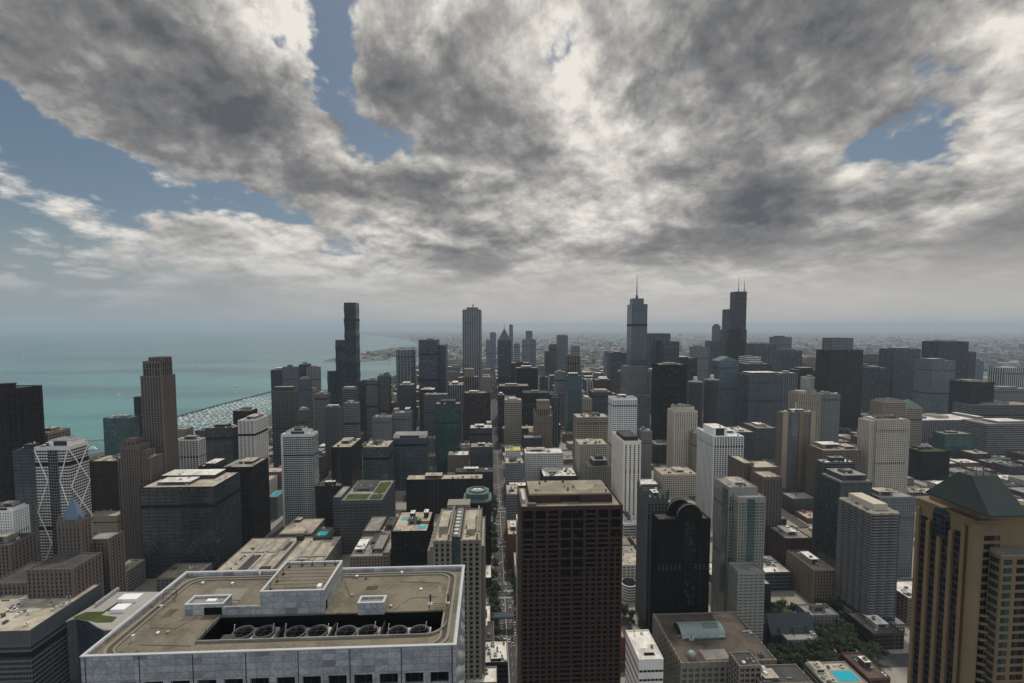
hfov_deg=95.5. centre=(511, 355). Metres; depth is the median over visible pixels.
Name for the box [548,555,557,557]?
window
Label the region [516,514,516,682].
office block
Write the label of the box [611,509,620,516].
window
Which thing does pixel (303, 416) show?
office block
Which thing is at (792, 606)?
garden tree
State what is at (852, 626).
garden tree
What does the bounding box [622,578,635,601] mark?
parking ramp
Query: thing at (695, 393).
round tower
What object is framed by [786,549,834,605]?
apartment building
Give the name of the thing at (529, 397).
office block
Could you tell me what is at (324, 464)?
city block
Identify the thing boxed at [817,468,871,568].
apartment tower
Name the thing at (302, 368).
apartment tower
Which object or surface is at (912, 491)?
city block
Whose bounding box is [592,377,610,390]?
office block
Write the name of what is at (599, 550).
window
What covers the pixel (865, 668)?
office block
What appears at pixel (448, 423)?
office tower
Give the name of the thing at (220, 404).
breakwater
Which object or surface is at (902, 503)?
office tower
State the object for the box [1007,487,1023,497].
block
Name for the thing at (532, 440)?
city block
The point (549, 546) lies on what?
window
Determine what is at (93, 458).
city block
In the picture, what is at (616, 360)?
office tower
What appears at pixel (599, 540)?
window
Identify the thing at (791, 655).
garden tree
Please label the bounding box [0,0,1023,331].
sky
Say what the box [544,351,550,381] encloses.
office tower
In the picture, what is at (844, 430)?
city block
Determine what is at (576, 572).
window
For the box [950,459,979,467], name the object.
city block
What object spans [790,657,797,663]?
garden tree
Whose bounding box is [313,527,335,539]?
office block
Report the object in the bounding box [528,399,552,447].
gothic tower
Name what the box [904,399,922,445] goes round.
office block
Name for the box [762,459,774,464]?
block
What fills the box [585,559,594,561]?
window
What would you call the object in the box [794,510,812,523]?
block
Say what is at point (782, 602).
garden tree
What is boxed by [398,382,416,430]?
office tower
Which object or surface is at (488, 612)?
city block
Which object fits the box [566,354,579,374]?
office tower
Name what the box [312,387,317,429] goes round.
apartment tower
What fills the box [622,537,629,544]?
block
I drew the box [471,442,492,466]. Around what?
office block
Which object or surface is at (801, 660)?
garden tree
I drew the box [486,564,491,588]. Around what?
city block
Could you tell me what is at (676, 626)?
arched window
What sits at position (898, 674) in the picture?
pavement
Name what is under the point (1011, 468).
city block
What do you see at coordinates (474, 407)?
office block
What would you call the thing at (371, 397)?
apartment tower
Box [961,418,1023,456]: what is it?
office block
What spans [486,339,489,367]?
office tower
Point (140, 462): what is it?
apartment tower
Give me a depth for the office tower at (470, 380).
1383.63 m
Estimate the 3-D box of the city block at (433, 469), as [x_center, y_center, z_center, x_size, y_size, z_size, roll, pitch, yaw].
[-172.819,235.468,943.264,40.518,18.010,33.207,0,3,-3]
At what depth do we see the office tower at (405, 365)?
1311.80 m
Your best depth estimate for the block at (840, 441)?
1185.86 m
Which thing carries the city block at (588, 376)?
on the ground at (885, 661)
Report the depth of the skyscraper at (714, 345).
2109.00 m
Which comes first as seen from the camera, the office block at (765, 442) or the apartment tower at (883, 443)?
the apartment tower at (883, 443)
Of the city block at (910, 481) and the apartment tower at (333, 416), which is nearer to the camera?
the city block at (910, 481)
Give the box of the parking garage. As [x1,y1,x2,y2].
[125,559,145,591]
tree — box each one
[487,590,495,596]
[490,583,501,592]
[490,598,498,606]
[491,539,497,544]
[491,544,499,555]
[491,559,497,566]
[491,605,500,619]
[492,569,497,579]
[494,626,501,634]
[509,577,515,585]
[621,604,628,618]
[626,615,634,623]
[628,609,635,616]
[636,618,647,628]
[639,622,647,629]
[767,646,775,654]
[773,604,782,610]
[775,655,784,663]
[776,597,787,607]
[776,642,783,651]
[778,657,789,663]
[782,646,791,654]
[782,654,790,661]
[787,602,795,611]
[788,652,798,659]
[789,640,806,654]
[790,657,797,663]
[794,652,806,667]
[804,638,817,649]
[808,649,820,660]
[813,620,822,627]
[813,636,828,647]
[814,626,822,634]
[815,626,825,636]
[816,598,824,603]
[816,649,827,661]
[817,645,832,653]
[822,630,838,647]
[823,651,834,661]
[826,621,842,634]
[829,628,841,635]
[831,598,842,611]
[833,645,843,653]
[834,635,847,646]
[835,618,844,626]
[837,634,852,650]
[839,609,848,620]
[840,645,850,652]
[841,623,850,633]
[841,630,852,637]
[846,622,856,631]
[847,643,855,651]
[848,636,859,648]
[856,642,866,651]
[859,646,875,658]
[861,642,873,652]
[869,644,888,661]
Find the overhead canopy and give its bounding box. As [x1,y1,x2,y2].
[491,612,513,629]
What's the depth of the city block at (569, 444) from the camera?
1158.23 m
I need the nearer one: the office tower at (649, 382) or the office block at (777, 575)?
the office block at (777, 575)
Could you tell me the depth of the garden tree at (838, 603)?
489.11 m
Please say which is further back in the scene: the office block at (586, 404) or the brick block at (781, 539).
the office block at (586, 404)
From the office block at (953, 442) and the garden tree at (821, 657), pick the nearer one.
the garden tree at (821, 657)
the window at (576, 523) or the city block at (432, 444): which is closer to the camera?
the window at (576, 523)
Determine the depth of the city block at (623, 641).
417.84 m
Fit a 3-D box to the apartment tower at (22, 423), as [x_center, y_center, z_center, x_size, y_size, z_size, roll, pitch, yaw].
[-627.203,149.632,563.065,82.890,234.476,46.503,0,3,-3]
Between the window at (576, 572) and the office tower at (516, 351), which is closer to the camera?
the window at (576, 572)
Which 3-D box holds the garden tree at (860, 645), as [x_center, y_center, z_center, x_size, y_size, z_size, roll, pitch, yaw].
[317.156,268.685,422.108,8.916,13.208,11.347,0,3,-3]
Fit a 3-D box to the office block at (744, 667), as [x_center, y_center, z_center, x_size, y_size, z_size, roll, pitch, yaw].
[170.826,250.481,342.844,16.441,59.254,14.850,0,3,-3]
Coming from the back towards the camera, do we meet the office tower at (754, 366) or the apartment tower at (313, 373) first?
the office tower at (754, 366)
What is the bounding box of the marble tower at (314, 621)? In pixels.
[79,560,464,682]
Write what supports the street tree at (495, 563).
on the ground at (885, 661)
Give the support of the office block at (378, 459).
on the ground at (885, 661)
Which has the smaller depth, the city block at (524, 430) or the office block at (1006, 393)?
the city block at (524, 430)
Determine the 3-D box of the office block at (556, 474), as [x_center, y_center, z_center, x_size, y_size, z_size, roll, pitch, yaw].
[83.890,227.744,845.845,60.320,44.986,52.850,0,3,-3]
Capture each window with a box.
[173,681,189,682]
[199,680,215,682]
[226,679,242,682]
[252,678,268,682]
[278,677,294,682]
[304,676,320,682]
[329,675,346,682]
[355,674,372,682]
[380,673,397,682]
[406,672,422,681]
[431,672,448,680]
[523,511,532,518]
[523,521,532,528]
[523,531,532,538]
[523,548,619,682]
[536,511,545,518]
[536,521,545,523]
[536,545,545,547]
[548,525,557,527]
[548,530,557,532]
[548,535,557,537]
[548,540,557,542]
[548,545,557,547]
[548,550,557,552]
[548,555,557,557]
[561,510,571,517]
[561,520,570,527]
[561,530,570,537]
[561,540,570,547]
[561,550,570,556]
[561,559,569,566]
[561,569,569,576]
[573,510,582,517]
[573,520,582,527]
[573,530,582,537]
[573,540,582,546]
[573,549,582,556]
[573,559,582,566]
[573,569,582,576]
[585,554,594,556]
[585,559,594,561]
[586,510,595,512]
[586,515,595,517]
[586,520,595,522]
[598,510,607,516]
[598,524,607,526]
[598,529,607,531]
[598,534,607,536]
[598,539,607,541]
[598,544,607,546]
[610,529,619,536]
[610,539,619,541]
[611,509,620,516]
[611,519,619,526]
[674,622,681,636]
[932,506,950,538]
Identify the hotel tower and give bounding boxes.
[0,494,126,598]
[34,435,92,561]
[393,431,428,490]
[524,447,562,481]
[607,394,636,463]
[728,455,782,554]
[907,465,1023,682]
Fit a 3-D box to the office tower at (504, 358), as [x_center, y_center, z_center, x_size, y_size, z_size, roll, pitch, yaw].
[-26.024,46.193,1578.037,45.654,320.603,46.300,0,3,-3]
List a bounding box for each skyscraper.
[619,288,649,435]
[705,324,721,378]
[720,280,747,359]
[815,338,862,429]
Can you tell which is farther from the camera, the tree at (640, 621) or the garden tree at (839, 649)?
the tree at (640, 621)
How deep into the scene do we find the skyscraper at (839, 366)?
1357.16 m
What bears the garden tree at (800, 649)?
on the ground at (885, 661)
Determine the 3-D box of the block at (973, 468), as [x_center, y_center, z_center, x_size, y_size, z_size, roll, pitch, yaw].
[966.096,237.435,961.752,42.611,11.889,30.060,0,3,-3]
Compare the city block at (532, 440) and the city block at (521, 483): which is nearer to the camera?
the city block at (521, 483)
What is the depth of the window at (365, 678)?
93.33 m
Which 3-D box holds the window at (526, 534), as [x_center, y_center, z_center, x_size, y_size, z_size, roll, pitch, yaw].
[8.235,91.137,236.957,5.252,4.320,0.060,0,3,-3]
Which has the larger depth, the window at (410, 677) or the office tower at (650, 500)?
the office tower at (650, 500)
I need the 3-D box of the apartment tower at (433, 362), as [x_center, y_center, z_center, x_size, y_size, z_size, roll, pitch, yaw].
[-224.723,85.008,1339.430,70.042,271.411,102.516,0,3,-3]
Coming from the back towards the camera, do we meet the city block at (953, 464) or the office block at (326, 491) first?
the city block at (953, 464)
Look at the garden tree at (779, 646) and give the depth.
426.20 m
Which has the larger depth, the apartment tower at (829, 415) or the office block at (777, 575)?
the apartment tower at (829, 415)
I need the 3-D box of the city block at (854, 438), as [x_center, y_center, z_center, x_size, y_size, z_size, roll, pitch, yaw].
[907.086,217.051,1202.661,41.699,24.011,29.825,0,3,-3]
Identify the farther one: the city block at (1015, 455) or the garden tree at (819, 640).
the city block at (1015, 455)
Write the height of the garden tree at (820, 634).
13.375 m
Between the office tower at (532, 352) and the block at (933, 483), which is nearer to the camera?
the block at (933, 483)
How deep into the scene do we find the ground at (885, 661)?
5946.77 m
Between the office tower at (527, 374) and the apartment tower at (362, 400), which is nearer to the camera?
the apartment tower at (362, 400)
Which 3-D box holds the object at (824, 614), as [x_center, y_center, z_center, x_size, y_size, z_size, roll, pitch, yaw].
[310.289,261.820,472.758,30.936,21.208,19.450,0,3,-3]
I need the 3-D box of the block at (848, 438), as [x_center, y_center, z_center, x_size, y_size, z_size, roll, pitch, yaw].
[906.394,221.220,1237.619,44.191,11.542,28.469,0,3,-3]
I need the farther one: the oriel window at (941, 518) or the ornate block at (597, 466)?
the ornate block at (597, 466)
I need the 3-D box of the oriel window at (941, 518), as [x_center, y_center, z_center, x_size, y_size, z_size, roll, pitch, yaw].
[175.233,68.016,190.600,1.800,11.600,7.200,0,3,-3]
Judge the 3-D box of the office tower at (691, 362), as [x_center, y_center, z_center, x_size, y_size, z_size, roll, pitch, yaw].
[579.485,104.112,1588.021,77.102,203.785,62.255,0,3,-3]
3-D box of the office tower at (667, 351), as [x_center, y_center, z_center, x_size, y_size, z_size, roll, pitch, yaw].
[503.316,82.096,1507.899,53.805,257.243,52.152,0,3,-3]
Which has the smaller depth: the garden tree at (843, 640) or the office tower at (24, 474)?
the garden tree at (843, 640)
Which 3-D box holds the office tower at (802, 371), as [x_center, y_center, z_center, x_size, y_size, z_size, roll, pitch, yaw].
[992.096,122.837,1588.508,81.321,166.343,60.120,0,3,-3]
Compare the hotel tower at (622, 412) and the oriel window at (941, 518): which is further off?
the hotel tower at (622, 412)
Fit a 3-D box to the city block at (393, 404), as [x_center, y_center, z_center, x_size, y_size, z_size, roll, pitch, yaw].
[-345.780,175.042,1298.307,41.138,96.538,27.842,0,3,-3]
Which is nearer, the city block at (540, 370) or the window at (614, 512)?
the window at (614, 512)
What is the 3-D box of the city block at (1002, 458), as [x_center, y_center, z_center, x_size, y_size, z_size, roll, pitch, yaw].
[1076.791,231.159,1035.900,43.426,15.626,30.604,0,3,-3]
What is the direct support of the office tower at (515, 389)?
on the ground at (885, 661)
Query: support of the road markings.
on the ground at (885, 661)
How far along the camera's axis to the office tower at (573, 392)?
1289.71 m
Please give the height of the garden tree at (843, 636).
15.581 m
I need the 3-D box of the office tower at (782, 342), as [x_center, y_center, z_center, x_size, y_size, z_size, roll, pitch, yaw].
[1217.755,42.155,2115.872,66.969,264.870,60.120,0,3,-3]
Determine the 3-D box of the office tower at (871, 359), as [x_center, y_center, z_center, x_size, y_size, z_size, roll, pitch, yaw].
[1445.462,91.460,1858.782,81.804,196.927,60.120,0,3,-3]
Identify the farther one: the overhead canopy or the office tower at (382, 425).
the office tower at (382, 425)
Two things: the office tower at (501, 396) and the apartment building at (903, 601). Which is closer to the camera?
the apartment building at (903, 601)
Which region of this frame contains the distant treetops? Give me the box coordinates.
[335,337,1019,399]
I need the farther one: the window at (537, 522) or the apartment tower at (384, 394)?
the apartment tower at (384, 394)
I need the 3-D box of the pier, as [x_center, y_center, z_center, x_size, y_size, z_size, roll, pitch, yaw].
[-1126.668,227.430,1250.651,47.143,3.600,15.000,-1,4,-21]
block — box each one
[0,531,38,577]
[0,583,102,682]
[65,587,158,682]
[89,456,102,460]
[92,509,120,534]
[140,469,242,578]
[156,563,211,591]
[178,427,193,437]
[195,428,204,436]
[199,458,227,468]
[268,429,271,438]
[269,451,272,462]
[269,467,281,489]
[269,475,277,493]
[270,489,282,518]
[297,407,310,427]
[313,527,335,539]
[315,480,343,526]
[319,453,328,479]
[331,437,362,487]
[333,480,395,554]
[349,516,397,566]
[361,431,364,443]
[362,439,394,479]
[391,392,396,401]
[392,401,395,412]
[406,472,482,513]
[416,406,419,426]
[420,387,435,430]
[429,435,435,452]
[429,453,435,465]
[429,466,437,472]
[447,451,468,471]
[448,371,457,381]
[451,366,459,376]
[455,466,492,494]
[461,444,469,459]
[464,390,485,439]
[466,666,496,682]
[470,424,491,465]
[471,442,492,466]
[482,376,490,390]
[484,369,490,373]
[485,639,507,682]
[486,391,490,420]
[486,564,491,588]
[486,604,490,620]
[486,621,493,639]
[502,426,503,443]
[502,444,520,455]
[505,446,520,456]
[505,456,523,496]
[506,484,517,518]
[506,519,515,569]
[509,482,525,485]
[514,553,515,586]
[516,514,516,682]
[522,390,548,424]
[522,426,532,445]
[523,435,542,456]
[538,365,543,375]
[539,375,547,390]
[540,467,576,480]
[548,374,553,392]
[559,423,560,441]
[561,431,572,441]
[563,455,572,463]
[566,441,572,448]
[573,412,607,470]
[575,439,606,479]
[581,371,590,377]
[582,396,591,412]
[583,375,593,377]
[583,378,592,394]
[584,454,610,487]
[589,388,611,415]
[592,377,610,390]
[593,372,604,377]
[621,627,625,661]
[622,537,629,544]
[622,545,635,551]
[622,552,635,580]
[623,510,636,537]
[625,629,662,682]
[629,535,635,547]
[640,479,658,487]
[652,440,666,462]
[654,466,695,495]
[689,426,700,472]
[709,562,711,582]
[724,426,754,460]
[728,651,761,682]
[742,422,775,460]
[756,663,812,682]
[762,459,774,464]
[763,555,790,590]
[764,578,770,608]
[767,525,811,566]
[778,371,797,410]
[781,515,786,524]
[782,492,813,514]
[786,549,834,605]
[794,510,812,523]
[796,527,811,547]
[800,375,814,389]
[805,441,860,495]
[838,439,850,444]
[839,427,855,433]
[840,436,850,440]
[841,652,890,682]
[846,611,903,649]
[848,431,856,434]
[851,434,857,444]
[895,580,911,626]
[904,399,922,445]
[907,476,913,485]
[907,486,922,495]
[908,445,949,480]
[913,488,929,495]
[915,496,928,506]
[927,480,943,486]
[928,436,931,444]
[931,430,972,458]
[949,461,958,467]
[949,467,968,474]
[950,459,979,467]
[952,400,1023,418]
[958,449,990,460]
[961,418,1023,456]
[962,466,996,473]
[975,459,1005,468]
[991,455,1011,460]
[991,462,1023,474]
[993,386,1023,401]
[995,474,1011,479]
[1002,479,1023,486]
[1006,451,1023,460]
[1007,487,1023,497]
[1008,475,1023,484]
[1014,460,1023,464]
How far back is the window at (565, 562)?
238.72 m
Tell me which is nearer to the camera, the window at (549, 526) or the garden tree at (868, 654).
the window at (549, 526)
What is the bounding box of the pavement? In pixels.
[132,384,1021,682]
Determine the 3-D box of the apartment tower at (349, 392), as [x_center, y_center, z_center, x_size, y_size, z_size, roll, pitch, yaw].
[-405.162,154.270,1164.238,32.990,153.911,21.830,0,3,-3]
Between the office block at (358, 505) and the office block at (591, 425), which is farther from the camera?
the office block at (591, 425)
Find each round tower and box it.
[687,377,703,427]
[702,375,719,426]
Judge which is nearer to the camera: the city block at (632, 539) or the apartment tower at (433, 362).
the city block at (632, 539)
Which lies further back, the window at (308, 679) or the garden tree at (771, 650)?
the garden tree at (771, 650)
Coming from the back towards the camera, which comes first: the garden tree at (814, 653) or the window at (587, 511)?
the garden tree at (814, 653)
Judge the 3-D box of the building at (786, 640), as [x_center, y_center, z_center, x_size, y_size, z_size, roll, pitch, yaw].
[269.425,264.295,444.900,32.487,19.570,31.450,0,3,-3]
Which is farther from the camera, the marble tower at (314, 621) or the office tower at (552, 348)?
the office tower at (552, 348)
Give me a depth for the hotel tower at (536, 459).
867.38 m
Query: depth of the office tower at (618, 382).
1527.81 m
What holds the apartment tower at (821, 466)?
on the ground at (885, 661)
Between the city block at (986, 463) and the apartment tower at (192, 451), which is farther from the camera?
the city block at (986, 463)
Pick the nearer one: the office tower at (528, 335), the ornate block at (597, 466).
the ornate block at (597, 466)
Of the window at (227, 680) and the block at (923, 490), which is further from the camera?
the block at (923, 490)
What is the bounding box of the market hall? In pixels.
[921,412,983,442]
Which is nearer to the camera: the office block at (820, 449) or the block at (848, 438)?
the office block at (820, 449)
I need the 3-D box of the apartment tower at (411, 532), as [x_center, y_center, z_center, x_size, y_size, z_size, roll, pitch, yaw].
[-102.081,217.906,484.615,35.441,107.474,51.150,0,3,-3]
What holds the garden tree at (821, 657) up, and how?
on the ground at (885, 661)
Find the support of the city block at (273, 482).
on the ground at (885, 661)
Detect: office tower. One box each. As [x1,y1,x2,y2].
[12,442,40,561]
[103,414,139,455]
[205,423,238,462]
[220,457,270,545]
[233,407,257,424]
[298,377,313,430]
[372,412,392,439]
[392,407,412,434]
[396,349,415,406]
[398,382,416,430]
[424,393,447,435]
[427,499,485,682]
[435,399,460,471]
[448,381,463,442]
[462,304,481,390]
[462,368,478,392]
[463,486,490,563]
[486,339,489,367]
[490,332,495,369]
[498,326,510,392]
[498,392,504,442]
[499,383,528,399]
[504,397,521,450]
[509,324,512,361]
[511,361,529,382]
[514,343,519,361]
[515,365,537,389]
[517,479,622,682]
[522,339,526,361]
[525,331,531,361]
[528,339,535,366]
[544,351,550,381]
[548,344,555,373]
[551,394,558,446]
[554,370,565,425]
[556,335,567,371]
[565,372,581,430]
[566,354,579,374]
[571,345,579,355]
[586,379,592,395]
[604,351,608,373]
[607,351,626,392]
[615,370,620,395]
[635,480,668,628]
[647,333,670,367]
[647,368,651,414]
[650,498,710,635]
[651,362,686,439]
[657,341,678,362]
[679,356,696,403]
[689,345,708,404]
[711,356,738,425]
[736,371,782,427]
[738,355,760,362]
[739,361,771,372]
[745,342,776,363]
[769,336,791,348]
[770,349,801,371]
[786,367,814,389]
[802,355,815,368]
[861,366,889,412]
[863,354,878,365]
[872,487,915,577]
[878,347,920,400]
[912,358,955,413]
[921,340,968,379]
[948,379,993,413]
[967,350,975,379]
[975,359,983,380]
[987,366,1023,386]
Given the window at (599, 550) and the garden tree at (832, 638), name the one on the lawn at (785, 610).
the garden tree at (832, 638)
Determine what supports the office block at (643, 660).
on the ground at (885, 661)
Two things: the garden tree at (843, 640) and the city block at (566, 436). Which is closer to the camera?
the garden tree at (843, 640)
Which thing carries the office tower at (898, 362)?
on the ground at (885, 661)
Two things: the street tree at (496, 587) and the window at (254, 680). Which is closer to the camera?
the window at (254, 680)
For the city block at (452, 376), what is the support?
on the ground at (885, 661)
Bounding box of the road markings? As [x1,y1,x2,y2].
[493,450,514,680]
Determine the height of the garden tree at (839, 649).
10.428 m
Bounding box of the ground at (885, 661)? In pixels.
[89,331,1023,682]
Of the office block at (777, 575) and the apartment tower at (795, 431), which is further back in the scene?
the apartment tower at (795, 431)
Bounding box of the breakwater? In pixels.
[177,391,270,416]
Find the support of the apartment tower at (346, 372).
on the ground at (885, 661)
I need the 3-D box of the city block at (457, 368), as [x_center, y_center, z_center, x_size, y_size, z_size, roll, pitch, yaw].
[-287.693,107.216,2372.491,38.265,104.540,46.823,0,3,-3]
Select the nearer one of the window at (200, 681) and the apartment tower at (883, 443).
the window at (200, 681)
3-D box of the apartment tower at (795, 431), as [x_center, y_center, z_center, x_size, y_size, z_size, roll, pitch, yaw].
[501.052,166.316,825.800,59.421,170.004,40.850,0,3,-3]
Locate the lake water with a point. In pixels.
(83, 378)
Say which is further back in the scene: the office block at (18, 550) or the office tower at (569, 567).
the office block at (18, 550)
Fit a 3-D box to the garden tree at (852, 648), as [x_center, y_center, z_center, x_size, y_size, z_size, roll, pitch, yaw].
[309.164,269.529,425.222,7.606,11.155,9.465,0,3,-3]
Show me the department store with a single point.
(696, 647)
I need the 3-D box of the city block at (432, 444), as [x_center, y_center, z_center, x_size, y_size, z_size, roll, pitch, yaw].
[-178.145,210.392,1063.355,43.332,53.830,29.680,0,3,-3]
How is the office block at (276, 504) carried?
on the ground at (885, 661)
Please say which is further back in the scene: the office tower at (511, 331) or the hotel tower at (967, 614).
the office tower at (511, 331)
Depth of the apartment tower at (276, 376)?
1237.67 m
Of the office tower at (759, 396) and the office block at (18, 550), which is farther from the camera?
the office tower at (759, 396)
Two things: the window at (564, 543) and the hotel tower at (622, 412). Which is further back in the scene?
the hotel tower at (622, 412)
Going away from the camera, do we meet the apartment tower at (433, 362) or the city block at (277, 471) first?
the city block at (277, 471)
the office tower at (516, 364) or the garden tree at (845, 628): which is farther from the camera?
the office tower at (516, 364)
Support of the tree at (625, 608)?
on the ground at (885, 661)
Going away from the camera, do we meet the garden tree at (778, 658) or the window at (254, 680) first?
the window at (254, 680)
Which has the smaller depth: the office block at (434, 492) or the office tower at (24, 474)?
the office tower at (24, 474)
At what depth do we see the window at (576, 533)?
238.14 m
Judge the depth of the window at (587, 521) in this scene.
238.08 m
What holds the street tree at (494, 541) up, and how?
on the ground at (885, 661)
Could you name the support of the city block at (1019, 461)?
on the ground at (885, 661)
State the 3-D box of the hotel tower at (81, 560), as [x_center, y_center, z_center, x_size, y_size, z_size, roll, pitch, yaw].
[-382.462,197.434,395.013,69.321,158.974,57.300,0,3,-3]
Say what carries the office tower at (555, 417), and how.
on the ground at (885, 661)
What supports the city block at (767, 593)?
on the ground at (885, 661)
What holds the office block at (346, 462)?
on the ground at (885, 661)
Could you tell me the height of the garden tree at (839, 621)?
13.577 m
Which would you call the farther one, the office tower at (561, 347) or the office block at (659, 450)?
the office tower at (561, 347)
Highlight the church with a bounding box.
[762,609,815,644]
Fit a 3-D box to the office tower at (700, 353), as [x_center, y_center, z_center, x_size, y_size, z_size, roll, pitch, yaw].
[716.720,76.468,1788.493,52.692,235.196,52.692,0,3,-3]
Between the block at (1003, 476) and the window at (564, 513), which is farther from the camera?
the block at (1003, 476)
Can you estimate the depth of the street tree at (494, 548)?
604.44 m
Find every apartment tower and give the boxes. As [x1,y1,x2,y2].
[0,383,45,501]
[0,500,30,532]
[45,426,70,441]
[89,453,119,511]
[117,436,163,561]
[134,396,142,435]
[140,356,178,473]
[178,434,205,469]
[237,414,268,458]
[271,367,282,390]
[271,386,298,466]
[281,426,318,526]
[282,365,299,389]
[299,362,310,377]
[306,366,320,391]
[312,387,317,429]
[314,392,330,445]
[324,404,342,470]
[327,303,360,405]
[342,386,357,437]
[344,400,360,437]
[359,379,366,440]
[366,377,378,441]
[377,372,391,413]
[391,509,433,565]
[419,338,447,423]
[611,430,640,518]
[638,426,651,477]
[666,403,697,467]
[696,423,743,523]
[711,477,765,642]
[775,402,815,491]
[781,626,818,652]
[788,388,820,440]
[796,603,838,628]
[804,661,866,682]
[811,456,855,556]
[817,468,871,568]
[818,391,839,442]
[831,492,904,631]
[857,414,909,492]
[870,397,905,418]
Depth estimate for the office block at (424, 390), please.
1200.80 m
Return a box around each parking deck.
[216,534,341,570]
[279,517,324,537]
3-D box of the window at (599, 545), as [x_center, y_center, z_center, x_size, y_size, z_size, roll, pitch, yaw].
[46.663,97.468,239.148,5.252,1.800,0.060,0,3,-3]
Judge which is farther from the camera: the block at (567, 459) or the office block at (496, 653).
the block at (567, 459)
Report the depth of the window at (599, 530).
238.66 m
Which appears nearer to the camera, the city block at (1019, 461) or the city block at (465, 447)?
the city block at (1019, 461)
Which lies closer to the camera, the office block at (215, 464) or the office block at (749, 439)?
the office block at (215, 464)
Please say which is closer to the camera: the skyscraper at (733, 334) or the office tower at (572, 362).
the office tower at (572, 362)
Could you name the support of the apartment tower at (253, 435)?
on the ground at (885, 661)
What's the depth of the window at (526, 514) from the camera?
236.34 m
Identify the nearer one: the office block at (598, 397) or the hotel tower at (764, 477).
the hotel tower at (764, 477)
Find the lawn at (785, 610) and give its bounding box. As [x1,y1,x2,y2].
[709,604,834,655]
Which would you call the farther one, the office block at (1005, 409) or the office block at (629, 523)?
the office block at (1005, 409)
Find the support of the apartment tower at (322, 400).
on the ground at (885, 661)
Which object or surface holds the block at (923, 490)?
on the ground at (885, 661)
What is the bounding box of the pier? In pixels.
[84,438,103,440]
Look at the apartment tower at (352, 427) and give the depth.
1044.99 m
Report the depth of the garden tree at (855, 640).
428.49 m
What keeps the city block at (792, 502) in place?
on the ground at (885, 661)
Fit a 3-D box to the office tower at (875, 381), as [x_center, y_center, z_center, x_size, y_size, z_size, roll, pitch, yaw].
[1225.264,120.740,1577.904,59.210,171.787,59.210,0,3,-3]
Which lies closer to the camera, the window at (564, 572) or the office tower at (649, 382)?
the window at (564, 572)
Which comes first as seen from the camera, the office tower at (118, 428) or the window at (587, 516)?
the window at (587, 516)
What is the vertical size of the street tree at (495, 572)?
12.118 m
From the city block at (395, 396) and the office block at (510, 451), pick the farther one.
the city block at (395, 396)
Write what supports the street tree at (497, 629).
on the ground at (885, 661)
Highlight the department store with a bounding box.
[652,611,776,682]
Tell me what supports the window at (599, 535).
in the office tower at (569, 567)
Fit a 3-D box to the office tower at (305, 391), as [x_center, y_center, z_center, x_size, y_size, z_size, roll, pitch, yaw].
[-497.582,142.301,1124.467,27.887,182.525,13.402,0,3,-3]
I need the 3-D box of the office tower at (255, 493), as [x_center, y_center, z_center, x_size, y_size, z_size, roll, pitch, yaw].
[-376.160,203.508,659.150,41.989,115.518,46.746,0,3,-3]
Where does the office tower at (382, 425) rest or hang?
on the ground at (885, 661)
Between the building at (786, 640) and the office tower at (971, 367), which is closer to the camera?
the building at (786, 640)
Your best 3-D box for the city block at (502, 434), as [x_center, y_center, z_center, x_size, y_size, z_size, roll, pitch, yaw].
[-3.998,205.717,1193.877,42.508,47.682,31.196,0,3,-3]
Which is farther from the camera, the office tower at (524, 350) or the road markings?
the office tower at (524, 350)
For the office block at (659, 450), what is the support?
on the ground at (885, 661)
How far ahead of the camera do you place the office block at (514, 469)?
815.02 m
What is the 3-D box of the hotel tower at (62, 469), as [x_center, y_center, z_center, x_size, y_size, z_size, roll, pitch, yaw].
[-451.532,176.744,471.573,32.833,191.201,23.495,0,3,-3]
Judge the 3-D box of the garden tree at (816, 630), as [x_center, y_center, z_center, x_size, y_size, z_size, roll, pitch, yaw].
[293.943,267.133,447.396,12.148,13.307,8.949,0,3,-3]
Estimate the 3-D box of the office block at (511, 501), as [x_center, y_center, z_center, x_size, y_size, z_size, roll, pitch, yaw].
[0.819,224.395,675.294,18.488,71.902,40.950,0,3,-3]
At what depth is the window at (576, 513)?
237.50 m
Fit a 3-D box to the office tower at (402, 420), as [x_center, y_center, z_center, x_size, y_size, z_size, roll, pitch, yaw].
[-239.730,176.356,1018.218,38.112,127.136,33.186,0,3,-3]
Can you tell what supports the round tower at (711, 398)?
on the ground at (885, 661)
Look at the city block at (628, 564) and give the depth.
542.04 m
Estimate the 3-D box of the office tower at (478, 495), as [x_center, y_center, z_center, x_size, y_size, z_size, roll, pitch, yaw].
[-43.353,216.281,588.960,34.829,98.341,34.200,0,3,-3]
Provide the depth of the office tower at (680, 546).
419.62 m
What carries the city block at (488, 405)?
on the ground at (885, 661)
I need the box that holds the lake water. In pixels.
[0,331,418,454]
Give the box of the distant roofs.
[268,333,1023,445]
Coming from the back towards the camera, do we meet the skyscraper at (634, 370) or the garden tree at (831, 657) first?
the skyscraper at (634, 370)
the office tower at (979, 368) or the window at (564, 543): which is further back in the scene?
the office tower at (979, 368)
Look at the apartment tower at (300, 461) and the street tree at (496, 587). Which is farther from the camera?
the apartment tower at (300, 461)
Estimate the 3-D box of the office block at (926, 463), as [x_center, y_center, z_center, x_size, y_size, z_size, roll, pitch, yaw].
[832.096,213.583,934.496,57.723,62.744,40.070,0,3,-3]
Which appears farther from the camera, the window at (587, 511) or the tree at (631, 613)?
the tree at (631, 613)

